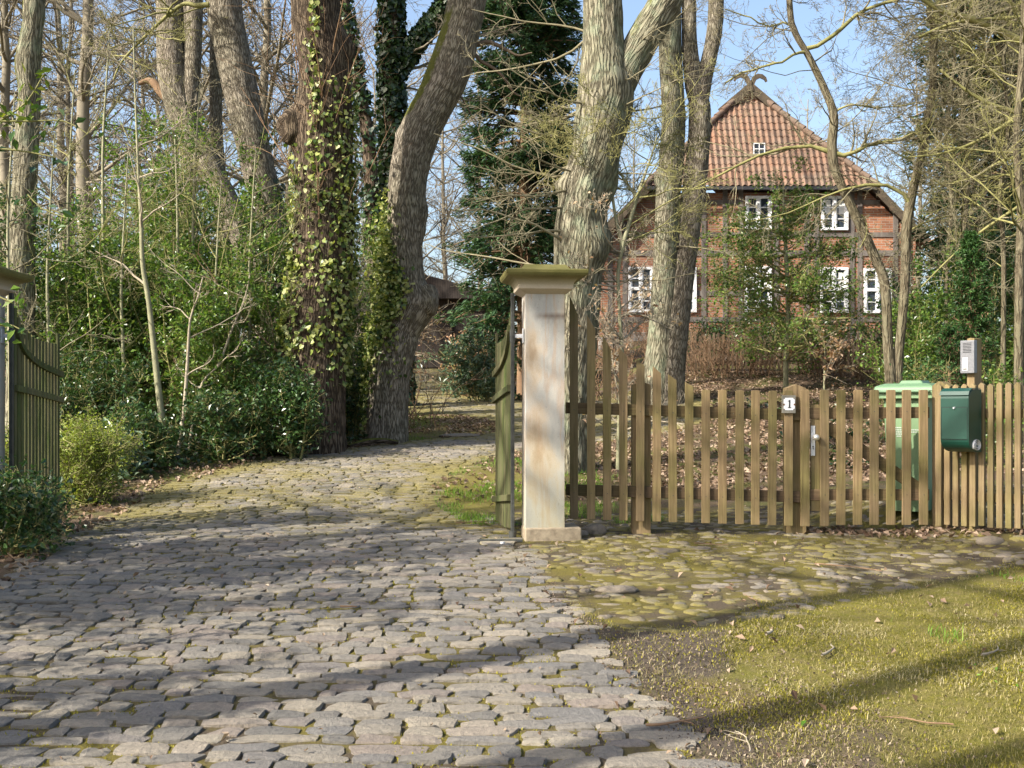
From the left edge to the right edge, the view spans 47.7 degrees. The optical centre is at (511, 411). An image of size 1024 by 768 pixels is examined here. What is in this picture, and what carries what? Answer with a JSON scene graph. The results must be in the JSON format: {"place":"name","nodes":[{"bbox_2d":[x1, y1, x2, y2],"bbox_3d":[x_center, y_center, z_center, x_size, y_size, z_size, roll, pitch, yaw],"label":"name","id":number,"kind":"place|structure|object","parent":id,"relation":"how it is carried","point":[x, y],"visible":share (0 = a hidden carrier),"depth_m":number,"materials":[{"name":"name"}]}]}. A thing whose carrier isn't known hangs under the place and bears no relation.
{"place":"outdoors","nodes":[
{"label":"outdoors","id":0,"kind":"place"},
{"bbox_2d":[0,0,1016,340],"label":"sky","id":1,"kind":"structure","parent":0,"point":[803,15],"materials":[{"name":"blue"}]},
{"bbox_2d":[0,339,1023,767],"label":"ground","id":2,"kind":"structure","parent":0,"point":[798,575],"depth_m":6.23,"materials":[{"name":"stone"}]},
{"bbox_2d":[0,266,33,540],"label":"gate pillar","id":3,"kind":"structure","parent":2,"relation":"on","point":[9,278],"depth_m":8.80,"materials":[{"name":"stone"}]},
{"bbox_2d":[0,293,63,518],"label":"gate leaf","id":4,"kind":"object","parent":3,"relation":"attached to","point":[36,373],"visible":0.67,"depth_m":9.23,"materials":[{"name":"green wood"}]},
{"bbox_2d":[5,0,45,440],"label":"oak tree","id":5,"kind":"object","parent":2,"relation":"on","point":[28,55],"visible":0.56,"depth_m":14.38,"materials":[{"name":"brown plant"}]},
{"bbox_2d":[0,453,93,559],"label":"holly","id":6,"kind":"object","parent":2,"relation":"on","point":[15,499],"visible":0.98,"depth_m":8.13,"materials":[{"name":"green plant"}]},
{"bbox_2d":[0,49,103,343],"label":"holly","id":7,"kind":"object","parent":2,"relation":"on","point":[20,120],"visible":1,"depth_m":5.20,"materials":[{"name":"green plant"}]},
{"bbox_2d":[0,177,110,391],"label":"holly","id":8,"kind":"object","parent":2,"relation":"on","point":[2,256],"visible":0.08,"depth_m":15.01,"materials":[{"name":"green plant"}]},
{"bbox_2d":[0,92,132,439],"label":"sapling","id":9,"kind":"object","parent":2,"relation":"on","point":[8,183],"visible":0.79,"depth_m":12.79,"materials":[{"name":"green plant"}]},
{"bbox_2d":[0,78,150,360],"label":"sapling","id":10,"kind":"object","parent":2,"relation":"on","point":[47,261],"visible":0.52,"depth_m":14.40,"materials":[{"name":"brown plant"}]},
{"bbox_2d":[0,0,152,381],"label":"bare tree","id":11,"kind":"object","parent":2,"relation":"on","point":[6,53],"visible":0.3,"depth_m":26.43,"materials":[{"name":"wood"}]},
{"bbox_2d":[0,6,153,427],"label":"sapling","id":12,"kind":"object","parent":2,"relation":"on","point":[68,194],"visible":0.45,"depth_m":15.19,"materials":[{"name":"brown plant"}]},
{"bbox_2d":[0,0,159,306],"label":"bare tree","id":13,"kind":"object","parent":2,"relation":"on","point":[58,30],"visible":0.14,"depth_m":38.78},
{"bbox_2d":[0,204,169,430],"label":"holly","id":14,"kind":"object","parent":2,"relation":"on","point":[72,270],"visible":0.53,"depth_m":14.64,"materials":[{"name":"green plant"}]},
{"bbox_2d":[0,0,178,287],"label":"bare tree","id":15,"kind":"object","parent":2,"relation":"on","point":[69,103],"visible":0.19,"depth_m":32.90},
{"bbox_2d":[6,0,183,393],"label":"sapling","id":16,"kind":"object","parent":2,"relation":"on","point":[103,210],"visible":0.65,"depth_m":16.29,"materials":[{"name":"brown plant"}]},
{"bbox_2d":[49,331,152,437],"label":"holly","id":17,"kind":"object","parent":2,"relation":"on","point":[74,391],"visible":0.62,"depth_m":13.84,"materials":[{"name":"green plant"}]},
{"bbox_2d":[36,165,172,380],"bbox_3d":[-6.188,-1.933,18.094,2.105,4.115,2.796,0,0,20],"label":"holly","id":18,"kind":"object","parent":2,"relation":"on","point":[99,204],"visible":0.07,"depth_m":17.99,"materials":[{"name":"green plant"}]},
{"bbox_2d":[60,396,149,509],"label":"golden shrub","id":19,"kind":"object","parent":2,"relation":"on","point":[89,468],"visible":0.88,"depth_m":10.78,"materials":[{"name":"green plant"}]},
{"bbox_2d":[10,0,209,264],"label":"bare tree","id":20,"kind":"object","parent":2,"relation":"on","point":[142,101],"visible":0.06,"depth_m":42.91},
{"bbox_2d":[68,417,153,480],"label":"rhododendron","id":21,"kind":"object","parent":2,"relation":"on","point":[137,464],"visible":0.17,"depth_m":12.42,"materials":[{"name":"green plant"}]},
{"bbox_2d":[0,0,245,261],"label":"bare tree","id":22,"kind":"object","parent":2,"relation":"on","point":[83,99],"visible":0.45,"depth_m":25.95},
{"bbox_2d":[62,243,197,427],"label":"holly","id":23,"kind":"object","parent":2,"relation":"on","point":[133,331],"visible":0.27,"depth_m":14.90,"materials":[{"name":"green plant"}]},
{"bbox_2d":[59,203,200,431],"bbox_3d":[-5.015,-1.189,15.564,1.931,3.289,2.026,0,0,0],"label":"holly","id":24,"kind":"object","parent":2,"relation":"on","point":[97,244],"visible":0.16,"depth_m":15.17,"materials":[{"name":"green plant"}]},
{"bbox_2d":[40,0,227,285],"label":"bare tree","id":25,"kind":"object","parent":2,"relation":"on","point":[102,10],"visible":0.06,"depth_m":35.71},
{"bbox_2d":[40,93,243,412],"bbox_3d":[-4.348,-1.593,14.534,2.014,4.372,2.699,0,0,25],"label":"sapling","id":26,"kind":"object","parent":2,"relation":"on","point":[123,347],"visible":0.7,"depth_m":14.59,"materials":[{"name":"brown plant"}]},
{"bbox_2d":[75,0,211,462],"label":"sapling","id":27,"kind":"object","parent":2,"relation":"on","point":[157,378],"visible":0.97,"depth_m":13.68,"materials":[{"name":"brown plant"}]},
{"bbox_2d":[96,382,197,467],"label":"holly","id":28,"kind":"object","parent":2,"relation":"on","point":[158,447],"visible":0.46,"depth_m":13.06,"materials":[{"name":"green plant"}]},
{"bbox_2d":[47,0,294,258],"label":"bare tree","id":29,"kind":"object","parent":2,"relation":"on","point":[129,70],"visible":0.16,"depth_m":34.22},
{"bbox_2d":[89,115,262,417],"bbox_3d":[-5.017,-2.049,17.643,2.666,4.687,2.102,0,0,-17],"label":"holly","id":30,"kind":"object","parent":2,"relation":"on","point":[116,155],"visible":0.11,"depth_m":17.49,"materials":[{"name":"green plant"}]},
{"bbox_2d":[54,0,298,262],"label":"bare tree","id":31,"kind":"object","parent":2,"relation":"on","point":[207,107],"visible":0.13,"depth_m":30.94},
{"bbox_2d":[79,0,293,350],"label":"oak tree","id":32,"kind":"object","parent":2,"relation":"on","point":[228,32],"visible":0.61,"depth_m":17.27,"materials":[{"name":"grey plant"}]},
{"bbox_2d":[93,102,279,431],"bbox_3d":[-4.664,-1.958,16.384,2.586,4.780,2.653,0,0,0],"label":"holly","id":33,"kind":"object","parent":2,"relation":"on","point":[189,222],"visible":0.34,"depth_m":16.16,"materials":[{"name":"green plant"}]},
{"bbox_2d":[104,170,275,444],"bbox_3d":[-4.398,-1.353,15.278,1.973,3.747,1.778,0,0,41],"label":"holly","id":34,"kind":"object","parent":2,"relation":"on","point":[196,270],"visible":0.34,"depth_m":15.13,"materials":[{"name":"green plant"}]},
{"bbox_2d":[144,237,256,463],"bbox_3d":[-3.771,-0.668,13.621,1.237,2.809,1.043,0,0,11],"label":"sapling","id":35,"kind":"object","parent":2,"relation":"on","point":[187,359],"visible":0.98,"depth_m":13.57,"materials":[{"name":"brown plant"}]},
{"bbox_2d":[139,0,265,336],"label":"oak tree","id":36,"kind":"object","parent":2,"relation":"on","point":[192,53],"visible":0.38,"depth_m":21.32,"materials":[{"name":"brown plant"}]},
{"bbox_2d":[129,247,283,452],"bbox_3d":[-3.896,-0.738,14.665,1.929,2.780,1.734,0,0,26],"label":"holly","id":37,"kind":"object","parent":2,"relation":"on","point":[202,315],"visible":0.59,"depth_m":14.42,"materials":[{"name":"green plant"}]},
{"bbox_2d":[109,120,305,385],"bbox_3d":[-3.551,-1.586,14.908,2.615,4.441,2.212,0,0,30],"label":"sapling","id":38,"kind":"object","parent":2,"relation":"on","point":[216,256],"visible":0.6,"depth_m":14.78,"materials":[{"name":"brown plant"}]},
{"bbox_2d":[149,61,266,444],"bbox_3d":[-4.306,-2.161,15.888,1.679,5.458,2.029,0,0,0],"label":"sapling","id":39,"kind":"object","parent":2,"relation":"on","point":[194,182],"visible":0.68,"depth_m":15.60,"materials":[{"name":"brown plant"}]},
{"bbox_2d":[170,377,262,463],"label":"holly","id":40,"kind":"object","parent":2,"relation":"on","point":[217,415],"visible":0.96,"depth_m":13.64,"materials":[{"name":"green plant"}]},
{"bbox_2d":[209,32,231,332],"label":"oak tree","id":41,"kind":"object","parent":2,"relation":"on","point":[215,104],"visible":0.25,"depth_m":21.90,"materials":[{"name":"brown plant"}]},
{"bbox_2d":[169,226,284,447],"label":"holly","id":42,"kind":"object","parent":2,"relation":"on","point":[224,313],"visible":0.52,"depth_m":14.40,"materials":[{"name":"green plant"}]},
{"bbox_2d":[70,0,383,346],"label":"bare tree","id":43,"kind":"object","parent":2,"relation":"on","point":[262,83],"visible":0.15,"depth_m":26.53,"materials":[{"name":"wood"}]},
{"bbox_2d":[107,0,358,249],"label":"bare tree","id":44,"kind":"object","parent":2,"relation":"on","point":[257,67],"visible":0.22,"depth_m":27.19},
{"bbox_2d":[186,184,294,428],"bbox_3d":[-3.566,-1.349,15.584,1.883,3.717,2.162,0,0,0],"label":"holly","id":45,"kind":"object","parent":2,"relation":"on","point":[273,239],"visible":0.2,"depth_m":15.53,"materials":[{"name":"green plant"}]},
{"bbox_2d":[5,325,489,450],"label":"undergrowth","id":46,"kind":"object","parent":2,"relation":"on","point":[414,408],"depth_m":18.61,"materials":[{"name":"green plant"}]},
{"bbox_2d":[155,0,373,272],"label":"bare tree","id":47,"kind":"object","parent":2,"relation":"on","point":[289,147],"visible":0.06,"depth_m":34.98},
{"bbox_2d":[169,117,367,446],"bbox_3d":[-3.174,-1.628,14.987,2.621,4.498,1.613,0,0,0],"label":"sapling","id":48,"kind":"object","parent":2,"relation":"on","point":[249,266],"visible":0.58,"depth_m":14.88,"materials":[{"name":"brown plant"}]},
{"bbox_2d":[226,341,327,459],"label":"holly","id":49,"kind":"object","parent":2,"relation":"on","point":[259,402],"visible":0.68,"depth_m":14.09,"materials":[{"name":"green plant"}]},
{"bbox_2d":[158,0,409,454],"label":"ivy oak","id":50,"kind":"object","parent":2,"relation":"on","point":[315,128],"visible":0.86,"depth_m":14.68,"materials":[{"name":"green plant"}]},
{"bbox_2d":[249,368,338,459],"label":"holly","id":51,"kind":"object","parent":2,"relation":"on","point":[291,436],"visible":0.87,"depth_m":13.99,"materials":[{"name":"green plant"}]},
{"bbox_2d":[345,333,372,438],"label":"holly","id":52,"kind":"object","parent":2,"relation":"on","point":[350,414],"visible":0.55,"depth_m":16.46,"materials":[{"name":"green plant"}]},
{"bbox_2d":[340,0,384,395],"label":"ivy clad tree","id":53,"kind":"object","parent":2,"relation":"on","point":[368,141],"visible":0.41,"depth_m":20.89,"materials":[{"name":"green plant"}]},
{"bbox_2d":[0,369,740,767],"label":"cobbled drive","id":54,"kind":"structure","parent":2,"relation":"on","point":[376,731],"depth_m":5.98,"materials":[{"name":"stone"}]},
{"bbox_2d":[0,454,1021,767],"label":"joint moss","id":55,"kind":"object","parent":54,"relation":"on","point":[384,610],"visible":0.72,"depth_m":6.27,"materials":[{"name":"plant"}]},
{"bbox_2d":[346,223,412,424],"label":"holly","id":56,"kind":"object","parent":2,"relation":"on","point":[356,325],"visible":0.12,"depth_m":18.31,"materials":[{"name":"green plant"}]},
{"bbox_2d":[353,0,467,279],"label":"bare tree","id":57,"kind":"object","parent":2,"relation":"on","point":[365,24],"visible":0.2,"depth_m":46.61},
{"bbox_2d":[351,0,485,288],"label":"bare tree","id":58,"kind":"object","parent":2,"relation":"on","point":[452,232],"visible":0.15,"depth_m":35.76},
{"bbox_2d":[360,53,493,281],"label":"bare tree","id":59,"kind":"object","parent":2,"relation":"on","point":[442,170],"visible":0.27,"depth_m":49.79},
{"bbox_2d":[353,275,514,368],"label":"barn","id":60,"kind":"structure","parent":2,"relation":"on","point":[448,290],"depth_m":46.41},
{"bbox_2d":[413,313,451,367],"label":"door","id":61,"kind":"structure","parent":60,"relation":"in","point":[437,334],"depth_m":46.41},
{"bbox_2d":[356,0,531,442],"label":"leaning oak","id":62,"kind":"object","parent":2,"relation":"on","point":[406,306],"visible":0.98,"depth_m":15.92,"materials":[{"name":"grey plant"}]},
{"bbox_2d":[366,0,521,405],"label":"ivy clad tree","id":63,"kind":"object","parent":2,"relation":"on","point":[403,57],"visible":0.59,"depth_m":23.81,"materials":[{"name":"green plant"}]},
{"bbox_2d":[416,322,518,402],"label":"rhododendron","id":64,"kind":"object","parent":2,"relation":"on","point":[463,374],"visible":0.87,"depth_m":25.25,"materials":[{"name":"green plant"}]},
{"bbox_2d":[5,377,960,495],"bbox_3d":[0.503,-0.131,20.767,17.067,1.944,20.525,0,0,0],"label":"ground ivy","id":65,"kind":"object","parent":2,"relation":"on","point":[146,468],"visible":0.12,"depth_m":13.51,"materials":[{"name":"green plant"}]},
{"bbox_2d":[0,370,1023,588],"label":"leaf litter","id":66,"kind":"object","parent":2,"relation":"on","point":[472,426],"visible":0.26,"depth_m":13.35,"materials":[{"name":"plant"}]},
{"bbox_2d":[6,525,1023,766],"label":"scattered oak leaves","id":67,"kind":"object","parent":2,"relation":"on","point":[794,692],"visible":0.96,"depth_m":6.35,"materials":[{"name":"brown plant"}]},
{"bbox_2d":[433,0,600,397],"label":"cypress","id":68,"kind":"object","parent":2,"relation":"on","point":[539,41],"visible":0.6,"depth_m":26.55,"materials":[{"name":"green plant"}]},
{"bbox_2d":[500,264,588,540],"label":"gate pillar","id":69,"kind":"structure","parent":2,"relation":"on","point":[541,290],"depth_m":8.69,"materials":[{"name":"stone"}]},
{"bbox_2d":[492,293,523,537],"bbox_3d":[-0.073,0.032,9.316,0.118,1.877,1.115,0,0,-12],"label":"gate leaf","id":70,"kind":"object","parent":69,"relation":"attached to","point":[503,401],"visible":0.99,"depth_m":9.17,"materials":[{"name":"green wood"}]},
{"bbox_2d":[421,0,724,474],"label":"forked oak","id":71,"kind":"object","parent":2,"relation":"on","point":[614,64],"visible":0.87,"depth_m":12.78,"materials":[{"name":"brown plant"}]},
{"bbox_2d":[514,46,730,469],"bbox_3d":[1.269,-1.570,12.977,2.508,4.683,2.148,0,0,0],"label":"beech sapling","id":72,"kind":"object","parent":2,"relation":"on","point":[622,242],"visible":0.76,"depth_m":12.90,"materials":[{"name":"brown plant"}]},
{"bbox_2d":[243,412,1023,645],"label":"fresh grass","id":73,"kind":"structure","parent":2,"relation":"on","point":[475,517],"depth_m":10.73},
{"bbox_2d":[565,298,805,533],"bbox_3d":[1.361,0.076,9.082,1.886,1.957,0.169,0,0,0],"label":"picket fence","id":74,"kind":"object","parent":2,"relation":"on","point":[641,410],"visible":0.98,"depth_m":9.00,"materials":[{"name":"brown wood"}]},
{"bbox_2d":[800,390,928,525],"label":"garden gate","id":75,"kind":"structure","parent":74,"relation":"attached to","point":[817,428],"depth_m":9.00,"materials":[{"name":"brown wood"}]},
{"bbox_2d":[632,0,740,404],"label":"twin stem tree","id":76,"kind":"object","parent":2,"relation":"on","point":[666,352],"visible":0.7,"depth_m":19.87,"materials":[{"name":"brown plant"}]},
{"bbox_2d":[638,312,758,380],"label":"leafless shrub","id":77,"kind":"object","parent":2,"relation":"on","point":[691,363],"visible":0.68,"depth_m":23.07,"materials":[{"name":"brown plant"}]},
{"bbox_2d":[471,484,1023,633],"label":"fieldstone paving","id":78,"kind":"structure","parent":2,"relation":"on","point":[680,564],"depth_m":7.87,"materials":[{"name":"stone"}]},
{"bbox_2d":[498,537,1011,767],"bbox_3d":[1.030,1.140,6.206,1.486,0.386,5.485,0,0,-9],"label":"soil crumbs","id":79,"kind":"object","parent":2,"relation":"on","point":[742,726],"visible":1,"depth_m":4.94,"materials":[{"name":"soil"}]},
{"bbox_2d":[596,74,930,353],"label":"half timbered house","id":80,"kind":"structure","parent":2,"relation":"on","point":[769,122],"depth_m":36.45,"materials":[{"name":"brick"}]},
{"bbox_2d":[821,196,848,229],"bbox_3d":[10.148,-6.255,36.389,0.846,1.079,0.092,0,0,0],"label":"window","id":81,"kind":"structure","parent":80,"relation":"in","point":[841,209],"depth_m":36.38,"materials":[{"name":"white paint"}]},
{"bbox_2d":[563,560,1023,767],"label":"lawn grass","id":82,"kind":"structure","parent":2,"relation":"on","point":[911,723],"depth_m":5.23,"materials":[{"name":"plant"}]},
{"bbox_2d":[694,153,893,387],"bbox_3d":[5.129,-2.560,21.587,3.790,4.455,3.817,0,0,0],"label":"holly tree","id":83,"kind":"object","parent":2,"relation":"on","point":[787,326],"visible":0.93,"depth_m":21.38,"materials":[{"name":"green plant"}]},
{"bbox_2d":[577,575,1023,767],"bbox_3d":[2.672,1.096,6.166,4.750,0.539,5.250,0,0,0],"label":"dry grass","id":84,"kind":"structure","parent":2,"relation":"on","point":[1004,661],"depth_m":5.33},
{"bbox_2d":[686,332,932,369],"bbox_3d":[6.182,-1.281,24.227,5.356,0.790,0.055,0,0,0],"label":"picket fence","id":85,"kind":"object","parent":2,"relation":"on","point":[792,365],"visible":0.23,"depth_m":24.20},
{"bbox_2d":[688,313,935,366],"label":"evergreen hedge","id":86,"kind":"object","parent":2,"relation":"on","point":[715,330],"visible":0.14,"depth_m":25.33,"materials":[{"name":"brown plant"}]},
{"bbox_2d":[611,0,1023,383],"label":"shaped tree","id":87,"kind":"object","parent":2,"relation":"on","point":[893,356],"visible":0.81,"depth_m":15.95,"materials":[{"name":"brown plant"}]},
{"bbox_2d":[784,311,865,392],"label":"beech sapling","id":88,"kind":"object","parent":2,"relation":"on","point":[833,354],"visible":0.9,"depth_m":20.69,"materials":[{"name":"brown plant"}]},
{"bbox_2d":[874,380,934,511],"bbox_3d":[3.275,0.280,9.484,0.470,1.080,0.602,0,0,33],"label":"wheelie bin","id":89,"kind":"object","parent":2,"relation":"on","point":[914,386],"visible":0.38,"depth_m":9.31,"materials":[{"name":"green plastic"}]},
{"bbox_2d":[818,0,1019,374],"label":"slender tree","id":90,"kind":"object","parent":2,"relation":"on","point":[953,51],"visible":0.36,"depth_m":19.02,"materials":[{"name":"brown plant"}]},
{"bbox_2d":[866,35,977,319],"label":"bare tree","id":91,"kind":"object","parent":2,"relation":"on","point":[890,150],"visible":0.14,"depth_m":45.96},
{"bbox_2d":[823,0,1023,361],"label":"slender tree","id":92,"kind":"object","parent":2,"relation":"on","point":[963,228],"visible":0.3,"depth_m":16.97,"materials":[{"name":"brown plant"}]},
{"bbox_2d":[868,248,981,376],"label":"holly","id":93,"kind":"object","parent":2,"relation":"on","point":[923,290],"visible":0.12,"depth_m":21.11,"materials":[{"name":"green plant"}]},
{"bbox_2d":[850,276,1000,406],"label":"holly","id":94,"kind":"object","parent":2,"relation":"on","point":[918,328],"visible":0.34,"depth_m":17.39,"materials":[{"name":"green plant"}]},
{"bbox_2d":[839,0,1023,303],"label":"overhanging tree","id":95,"kind":"object","parent":2,"relation":"on","point":[967,19],"visible":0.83,"depth_m":14.57,"materials":[{"name":"brown plant"}]},
{"bbox_2d":[925,323,966,458],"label":"yew","id":96,"kind":"object","parent":2,"relation":"on","point":[949,341],"visible":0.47,"depth_m":12.35,"materials":[{"name":"green plant"}]},
{"bbox_2d":[887,0,1023,450],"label":"slender tree","id":97,"kind":"object","parent":2,"relation":"on","point":[1018,190],"visible":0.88,"depth_m":14.17,"materials":[{"name":"brown plant"}]},
{"bbox_2d":[889,0,1023,321],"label":"spruce","id":98,"kind":"object","parent":2,"relation":"on","point":[918,232],"visible":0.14,"depth_m":22.96,"materials":[{"name":"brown plant"}]},
{"bbox_2d":[894,0,1023,425],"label":"slender tree","id":99,"kind":"object","parent":2,"relation":"on","point":[1003,260],"visible":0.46,"depth_m":15.19,"materials":[{"name":"brown plant"}]},
{"bbox_2d":[911,195,1012,359],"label":"holly","id":100,"kind":"object","parent":2,"relation":"on","point":[935,256],"visible":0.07,"depth_m":22.78,"materials":[{"name":"green plant"}]},
{"bbox_2d":[911,240,1013,389],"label":"holly","id":101,"kind":"object","parent":2,"relation":"on","point":[1009,347],"visible":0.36,"depth_m":16.67,"materials":[{"name":"green plant"}]},
{"bbox_2d":[942,229,1005,419],"bbox_3d":[5.200,-0.733,13.205,0.742,2.730,0.675,0,0,42],"label":"yew","id":102,"kind":"object","parent":2,"relation":"on","point":[969,252],"visible":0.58,"depth_m":13.12,"materials":[{"name":"green plant"}]},
{"bbox_2d":[967,338,981,530],"bbox_3d":[3.524,0.225,8.822,0.110,1.576,0.060,0,0,-40],"label":"wooden post","id":103,"kind":"object","parent":2,"relation":"on","point":[975,378],"visible":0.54,"depth_m":8.79,"materials":[{"name":"brown wood"}]},
{"bbox_2d":[932,381,1023,528],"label":"picket fence","id":104,"kind":"object","parent":2,"relation":"on","point":[948,495],"visible":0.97,"depth_m":8.68,"materials":[{"name":"brown wood"}]},
{"bbox_2d":[940,388,980,451],"bbox_3d":[3.362,0.060,8.676,0.202,0.479,0.233,0,0,-40],"label":"mailbox","id":105,"kind":"object","parent":104,"relation":"attached to","point":[960,419],"visible":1,"depth_m":8.61,"materials":[{"name":"green paint"}]},
{"bbox_2d":[942,408,966,438],"bbox_3d":[3.294,0.085,8.619,0.002,0.235,0.201,0,0,-40],"label":"door","id":106,"kind":"structure","parent":105,"relation":"in","point":[954,421],"depth_m":8.62,"materials":[{"name":"green paint"}]},
{"bbox_2d":[944,200,1016,387],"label":"holly","id":107,"kind":"object","parent":2,"relation":"on","point":[1009,295],"visible":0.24,"depth_m":18.33,"materials":[{"name":"green plant"}]},
{"bbox_2d":[957,352,1023,470],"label":"holly","id":108,"kind":"object","parent":2,"relation":"on","point":[994,376],"visible":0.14,"depth_m":11.57,"materials":[{"name":"green plant"}]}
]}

